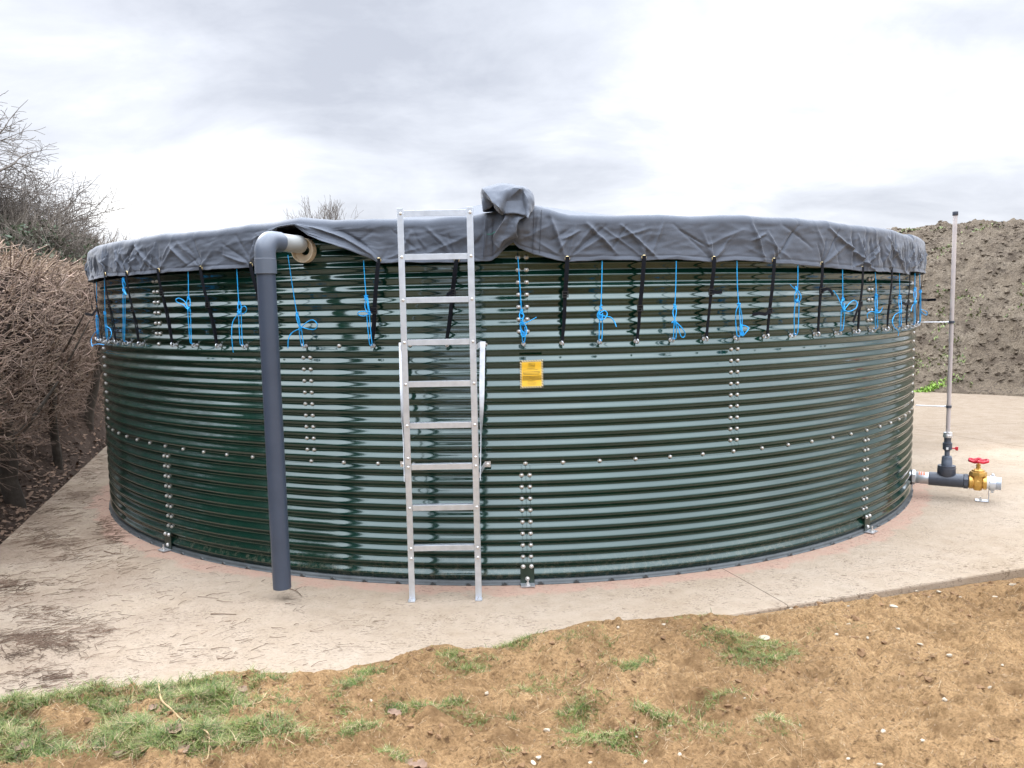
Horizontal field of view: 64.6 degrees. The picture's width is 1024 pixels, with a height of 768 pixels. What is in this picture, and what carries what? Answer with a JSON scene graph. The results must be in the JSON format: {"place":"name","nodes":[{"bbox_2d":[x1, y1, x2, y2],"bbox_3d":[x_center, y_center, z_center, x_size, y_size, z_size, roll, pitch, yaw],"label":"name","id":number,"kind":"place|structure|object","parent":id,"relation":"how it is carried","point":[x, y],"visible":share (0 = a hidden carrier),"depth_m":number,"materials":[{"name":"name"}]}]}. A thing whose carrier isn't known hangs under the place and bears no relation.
{"place":"outdoors","nodes":[
{"label":"outdoors","id":0,"kind":"place"},
{"bbox_2d":[0,378,106,543],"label":"bank terrain","id":1,"kind":"structure","parent":0,"point":[46,459],"depth_m":9.72,"materials":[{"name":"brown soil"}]},
{"bbox_2d":[0,237,104,509],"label":"hedge","id":2,"kind":"object","parent":1,"relation":"on","point":[49,354],"visible":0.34,"depth_m":8.57,"materials":[{"name":"brown plant"}]},
{"bbox_2d":[0,90,134,268],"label":"oak tree","id":3,"kind":"object","parent":1,"relation":"on","point":[5,186],"visible":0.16,"depth_m":25.51,"materials":[{"name":"brown plant"}]},
{"bbox_2d":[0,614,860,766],"bbox_3d":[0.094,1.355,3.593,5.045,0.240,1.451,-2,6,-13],"label":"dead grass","id":4,"kind":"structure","parent":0,"point":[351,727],"depth_m":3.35,"materials":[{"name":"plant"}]},
{"bbox_2d":[0,577,1023,767],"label":"soil ground","id":5,"kind":"structure","parent":0,"point":[457,747],"depth_m":3.45,"materials":[{"name":"brown soil"}]},
{"bbox_2d":[15,738,36,753],"bbox_3d":[-1.875,1.395,3.130,0.068,0.021,0.097,-1,6,0],"label":"dead leaf","id":6,"kind":"object","parent":5,"relation":"on","point":[22,744],"visible":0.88,"depth_m":3.12,"materials":[{"name":"beige plant"}]},
{"bbox_2d":[111,749,126,755],"bbox_3d":[-1.486,1.399,3.073,0.057,0.013,0.041,-1,6,0],"label":"dead leaf","id":7,"kind":"object","parent":5,"relation":"on","point":[122,751],"visible":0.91,"depth_m":3.08,"materials":[{"name":"beige plant"}]},
{"bbox_2d":[148,704,157,711],"bbox_3d":[-1.507,1.356,3.401,0.039,0.013,0.059,-1,6,0],"label":"dead leaf","id":8,"kind":"object","parent":5,"relation":"on","point":[151,707],"visible":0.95,"depth_m":3.40,"materials":[{"name":"brown plant"}]},
{"bbox_2d":[167,723,180,735],"bbox_3d":[-1.310,1.341,3.148,0.066,0.019,0.078,-1,6,0],"label":"dead leaf","id":9,"kind":"object","parent":5,"relation":"on","point":[178,729],"visible":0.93,"depth_m":3.14,"materials":[{"name":"brown plant"}]},
{"bbox_2d":[158,684,209,760],"bbox_3d":[-1.363,1.364,3.330,0.076,0.092,0.916,-5,7,-36],"label":"dry stem","id":10,"kind":"object","parent":5,"relation":"on","point":[169,707],"visible":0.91,"depth_m":3.35,"materials":[{"name":"beige plant"}]},
{"bbox_2d":[178,744,189,751],"bbox_3d":[-1.233,1.373,3.044,0.046,0.015,0.069,-1,6,0],"label":"dead leaf","id":11,"kind":"object","parent":5,"relation":"on","point":[185,747],"visible":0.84,"depth_m":3.05,"materials":[{"name":"beige plant"}]},
{"bbox_2d":[237,685,246,692],"bbox_3d":[-1.196,1.356,3.600,0.051,0.015,0.060,-1,6,0],"label":"dead leaf","id":12,"kind":"object","parent":5,"relation":"on","point":[242,687],"visible":0.93,"depth_m":3.60,"materials":[{"name":"brown plant"}]},
{"bbox_2d":[387,708,401,715],"bbox_3d":[-0.485,1.359,3.349,0.063,0.017,0.063,-1,6,0],"label":"dead leaf","id":13,"kind":"object","parent":5,"relation":"on","point":[393,711],"visible":1,"depth_m":3.35,"materials":[{"name":"brown plant"}]},
{"bbox_2d":[405,758,426,767],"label":"dead leaf","id":14,"kind":"object","parent":5,"relation":"on","point":[421,763],"visible":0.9,"depth_m":3.04,"materials":[{"name":"beige plant"}]},
{"bbox_2d":[0,608,861,767],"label":"grass","id":15,"kind":"structure","parent":5,"relation":"on","point":[195,728],"depth_m":3.36,"materials":[{"name":"green plant"}]},
{"bbox_2d":[0,578,1023,767],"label":"dry straw","id":16,"kind":"object","parent":5,"relation":"on","point":[665,694],"visible":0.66,"depth_m":3.49,"materials":[{"name":"beige plant"}]},
{"bbox_2d":[6,580,1023,767],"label":"soil crumbs","id":17,"kind":"object","parent":5,"relation":"on","point":[860,652],"visible":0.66,"depth_m":3.55,"materials":[{"name":"brown soil"}]},
{"bbox_2d":[759,635,769,639],"bbox_3d":[1.317,1.325,4.235,0.039,0.024,0.064,-25,7,-38],"label":"stone","id":18,"kind":"object","parent":5,"relation":"on","point":[767,637],"visible":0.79,"depth_m":4.22,"materials":[{"name":"white stone"}]},
{"bbox_2d":[0,392,1023,699],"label":"concrete pavement","id":19,"kind":"structure","parent":0,"point":[936,536],"depth_m":5.07,"materials":[{"name":"grey concrete"}]},
{"bbox_2d":[0,450,384,694],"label":"twig litter","id":20,"kind":"object","parent":19,"relation":"on","point":[29,636],"visible":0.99,"depth_m":4.74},
{"bbox_2d":[397,207,490,601],"bbox_3d":[-0.427,0.132,4.935,0.573,2.344,0.323,-1,6,0],"label":"ladder","id":21,"kind":"object","parent":19,"relation":"on","point":[405,463],"visible":1,"depth_m":4.82,"materials":[{"name":"metal"}]},
{"bbox_2d":[95,239,920,587],"bbox_3d":[-0.033,-0.229,9.106,8.222,2.214,8.280,-1,6,0],"label":"water tank","id":22,"kind":"object","parent":19,"relation":"on","point":[619,451],"visible":0.89,"depth_m":5.27,"materials":[{"name":"green metal"}]},
{"bbox_2d":[89,289,96,337],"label":"tie strap","id":23,"kind":"object","parent":22,"relation":"attached to","point":[93,311],"visible":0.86,"depth_m":7.12,"materials":[{"name":"black"}]},
{"bbox_2d":[85,276,101,338],"bbox_3d":[-3.583,-0.646,6.923,0.039,0.520,0.548,-5,7,-36],"label":"tie strap","id":24,"kind":"object","parent":22,"relation":"attached to","point":[94,312],"visible":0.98,"depth_m":6.73,"materials":[{"name":"black"}]},
{"bbox_2d":[91,282,103,346],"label":"tie rope","id":25,"kind":"object","parent":22,"relation":"attached to","point":[97,328],"visible":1,"depth_m":6.69,"materials":[{"name":"blue fabric"}]},
{"bbox_2d":[103,281,111,339],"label":"tie rope","id":26,"kind":"object","parent":22,"relation":"attached to","point":[106,325],"visible":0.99,"depth_m":6.43,"materials":[{"name":"blue fabric"}]},
{"bbox_2d":[104,273,115,340],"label":"tie strap","id":27,"kind":"object","parent":22,"relation":"attached to","point":[109,306],"visible":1,"depth_m":6.35,"materials":[{"name":"black"}]},
{"bbox_2d":[122,276,126,341],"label":"tie rope","id":28,"kind":"object","parent":22,"relation":"attached to","point":[123,288],"visible":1,"depth_m":6.08,"materials":[{"name":"blue fabric"}]},
{"bbox_2d":[125,271,139,341],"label":"tie strap","id":29,"kind":"object","parent":22,"relation":"attached to","point":[134,319],"visible":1,"depth_m":6.01,"materials":[{"name":"black"}]},
{"bbox_2d":[156,269,172,342],"bbox_3d":[-2.451,-0.549,5.717,0.096,0.527,0.028,-1,6,4],"label":"tie strap","id":30,"kind":"object","parent":22,"relation":"attached to","point":[161,292],"visible":1,"depth_m":5.72,"materials":[{"name":"black"}]},
{"bbox_2d":[175,271,192,343],"bbox_3d":[-2.241,-0.523,5.576,0.158,0.501,0.058,3,7,34],"label":"tie rope","id":31,"kind":"object","parent":22,"relation":"attached to","point":[187,307],"visible":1,"depth_m":5.55,"materials":[{"name":"blue fabric"}]},
{"bbox_2d":[199,266,217,343],"bbox_3d":[-2.051,-0.530,5.470,0.111,0.524,0.026,0,6,6],"label":"tie strap","id":32,"kind":"object","parent":22,"relation":"attached to","point":[207,306],"visible":1,"depth_m":5.47,"materials":[{"name":"black"}]},
{"bbox_2d":[231,269,246,351],"bbox_3d":[-1.788,-0.481,5.329,0.149,0.550,0.063,2,7,29],"label":"tie rope","id":33,"kind":"object","parent":22,"relation":"attached to","point":[239,311],"visible":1,"depth_m":5.33,"materials":[{"name":"blue fabric"}]},
{"bbox_2d":[249,263,257,300],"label":"tie strap","id":34,"kind":"object","parent":22,"relation":"attached to","point":[252,276],"visible":0.41,"depth_m":5.24,"materials":[{"name":"black"}]},
{"bbox_2d":[254,231,316,590],"bbox_3d":[-1.369,0.155,5.032,0.156,2.167,0.477,1,6,18],"label":"inlet pipe","id":35,"kind":"object","parent":22,"relation":"attached to","point":[268,245],"visible":1,"depth_m":4.83,"materials":[{"name":"grey plastic"}]},
{"bbox_2d":[288,256,317,347],"bbox_3d":[-1.329,-0.522,5.138,0.226,0.593,0.068,2,6,25],"label":"tie rope","id":36,"kind":"object","parent":22,"relation":"attached to","point":[298,321],"visible":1,"depth_m":5.16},
{"bbox_2d":[357,260,372,345],"bbox_3d":[-0.912,-0.499,5.016,0.086,0.530,0.066,-3,6,-20],"label":"tie rope","id":37,"kind":"object","parent":22,"relation":"attached to","point":[367,299],"visible":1,"depth_m":5.03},
{"bbox_2d":[364,258,380,343],"bbox_3d":[-0.855,-0.510,5.029,0.124,0.531,0.046,1,6,17],"label":"tie strap","id":38,"kind":"object","parent":22,"relation":"attached to","point":[373,309],"visible":1,"depth_m":5.02,"materials":[{"name":"black"}]},
{"bbox_2d":[445,259,458,338],"bbox_3d":[-0.370,-0.506,4.961,0.112,0.519,0.041,0,6,12],"label":"tie strap","id":39,"kind":"object","parent":22,"relation":"attached to","point":[452,289],"visible":0.87,"depth_m":4.94,"materials":[{"name":"black"}]},
{"bbox_2d":[84,183,926,283],"bbox_3d":[-0.060,-1.542,8.904,8.308,0.969,8.504,-1,6,0],"label":"tank cover","id":40,"kind":"object","parent":22,"relation":"on","point":[505,215],"visible":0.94,"depth_m":5.11,"materials":[{"name":"grey fabric"}]},
{"bbox_2d":[517,257,536,342],"bbox_3d":[0.089,-0.511,4.946,0.108,0.526,0.066,-3,6,-17],"label":"tie rope","id":41,"kind":"object","parent":22,"relation":"attached to","point":[522,323],"visible":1,"depth_m":4.94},
{"bbox_2d":[520,360,542,387],"bbox_3d":[0.122,-0.062,5.033,0.144,0.175,0.008,-1,6,-2],"label":"warning sign","id":42,"kind":"object","parent":22,"relation":"attached to","point":[531,373],"visible":1,"depth_m":5.03,"materials":[{"name":"yellow plastic"}]},
{"bbox_2d":[561,256,569,340],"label":"tie strap","id":43,"kind":"object","parent":22,"relation":"attached to","point":[565,293],"visible":1,"depth_m":4.95,"materials":[{"name":"black"}]},
{"bbox_2d":[597,260,616,341],"bbox_3d":[0.582,-0.510,4.985,0.123,0.497,0.060,-1,6,0],"label":"tie rope","id":44,"kind":"object","parent":22,"relation":"attached to","point":[599,315],"visible":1,"depth_m":4.98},
{"bbox_2d":[636,255,645,338],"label":"tie strap","id":45,"kind":"object","parent":22,"relation":"attached to","point":[640,301],"visible":1,"depth_m":5.02,"materials":[{"name":"black"}]},
{"bbox_2d":[671,261,685,338],"bbox_3d":[1.042,-0.523,5.071,0.090,0.490,0.067,0,6,10],"label":"tie rope","id":46,"kind":"object","parent":22,"relation":"attached to","point":[674,322],"visible":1,"depth_m":5.08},
{"bbox_2d":[705,257,721,336],"bbox_3d":[1.287,-0.553,5.160,0.108,0.509,0.042,-1,6,0],"label":"tie strap","id":47,"kind":"object","parent":22,"relation":"attached to","point":[711,291],"visible":1,"depth_m":5.15,"materials":[{"name":"black"}]},
{"bbox_2d":[735,260,748,336],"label":"tie rope","id":48,"kind":"object","parent":22,"relation":"attached to","point":[741,326],"visible":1,"depth_m":5.22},
{"bbox_2d":[752,258,775,334],"bbox_3d":[1.637,-0.569,5.307,0.193,0.500,0.042,-4,6,-26],"label":"tie strap","id":49,"kind":"object","parent":22,"relation":"attached to","point":[769,312],"visible":1,"depth_m":5.32,"materials":[{"name":"black"}]},
{"bbox_2d":[790,265,800,334],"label":"tie rope","id":50,"kind":"object","parent":22,"relation":"attached to","point":[797,300],"visible":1,"depth_m":5.42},
{"bbox_2d":[817,262,833,331],"bbox_3d":[2.163,-0.596,5.580,0.131,0.478,0.036,-3,6,-15],"label":"tie strap","id":51,"kind":"object","parent":22,"relation":"attached to","point":[821,290],"visible":1,"depth_m":5.56,"materials":[{"name":"black"}]},
{"bbox_2d":[833,269,857,330],"bbox_3d":[2.323,-0.585,5.681,0.278,0.434,0.063,-5,7,-37],"label":"tie rope","id":52,"kind":"object","parent":22,"relation":"attached to","point":[841,303],"visible":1,"depth_m":5.68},
{"bbox_2d":[852,267,863,329],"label":"tie strap","id":53,"kind":"object","parent":22,"relation":"attached to","point":[858,310],"visible":1,"depth_m":5.82,"materials":[{"name":"black"}]},
{"bbox_2d":[867,272,882,328],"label":"tie rope","id":54,"kind":"object","parent":22,"relation":"attached to","point":[876,310],"visible":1,"depth_m":5.94,"materials":[{"name":"blue fabric"}]},
{"bbox_2d":[886,267,892,327],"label":"tie strap","id":55,"kind":"object","parent":22,"relation":"attached to","point":[888,309],"visible":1,"depth_m":6.15,"materials":[{"name":"black"}]},
{"bbox_2d":[892,273,901,335],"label":"tie rope","id":56,"kind":"object","parent":22,"relation":"attached to","point":[899,296],"visible":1,"depth_m":6.25,"materials":[{"name":"blue fabric"}]},
{"bbox_2d":[902,270,910,325],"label":"tie strap","id":57,"kind":"object","parent":22,"relation":"attached to","point":[907,303],"visible":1,"depth_m":6.49,"materials":[{"name":"black"}]},
{"bbox_2d":[911,277,916,324],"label":"tie rope","id":58,"kind":"object","parent":22,"relation":"attached to","point":[915,300],"visible":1,"depth_m":6.58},
{"bbox_2d":[918,274,927,323],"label":"tie rope","id":59,"kind":"object","parent":22,"relation":"attached to","point":[920,309],"visible":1,"depth_m":6.85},
{"bbox_2d":[916,273,935,323],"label":"tie strap","id":60,"kind":"object","parent":22,"relation":"attached to","point":[922,299],"visible":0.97,"depth_m":6.92,"materials":[{"name":"black"}]},
{"bbox_2d":[910,211,1001,501],"bbox_3d":[3.871,-0.232,7.018,0.703,2.490,0.178,2,7,28],"label":"outlet valve assembly","id":61,"kind":"object","parent":22,"relation":"attached to","point":[976,478],"visible":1,"depth_m":7.05,"materials":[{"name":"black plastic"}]},
{"bbox_2d":[914,374,953,391],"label":"bright weeds","id":62,"kind":"object","parent":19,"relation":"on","point":[934,386],"visible":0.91,"depth_m":15.04,"materials":[{"name":"green plant"}]},
{"bbox_2d":[0,0,1023,243],"label":"sky","id":63,"kind":"structure","parent":0,"point":[202,114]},
{"bbox_2d":[887,218,1023,396],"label":"hill","id":64,"kind":"structure","parent":0,"point":[989,384],"depth_m":15.97,"materials":[{"name":"soil"}]},
{"bbox_2d":[891,219,1023,381],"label":"soil clods","id":65,"kind":"object","parent":64,"relation":"on","point":[972,328],"visible":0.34,"depth_m":16.02,"materials":[{"name":"brown soil"}]},
{"bbox_2d":[898,222,1023,386],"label":"weeds","id":66,"kind":"object","parent":64,"relation":"on","point":[940,227],"visible":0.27,"depth_m":16.00,"materials":[{"name":"green plant"}]},
{"label":"ground","id":67,"kind":"structure","parent":0,"visible":0},
{"bbox_2d":[0,192,145,286],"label":"thicket","id":68,"kind":"object","parent":67,"relation":"on","point":[18,234],"visible":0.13,"depth_m":23.53,"materials":[{"name":"brown plant"}]},
{"bbox_2d":[78,208,104,233],"bbox_3d":[-18.116,-3.870,30.358,6.105,5.937,8.693,-4,6,-24],"label":"bare tree","id":69,"kind":"object","parent":67,"relation":"on","point":[89,221],"depth_m":31.16,"materials":[{"name":"plant"}]},
{"bbox_2d":[283,195,360,219],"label":"tree","id":70,"kind":"object","parent":67,"relation":"on","point":[330,215],"visible":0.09,"depth_m":56.48,"materials":[{"name":"brown plant"}]}
]}

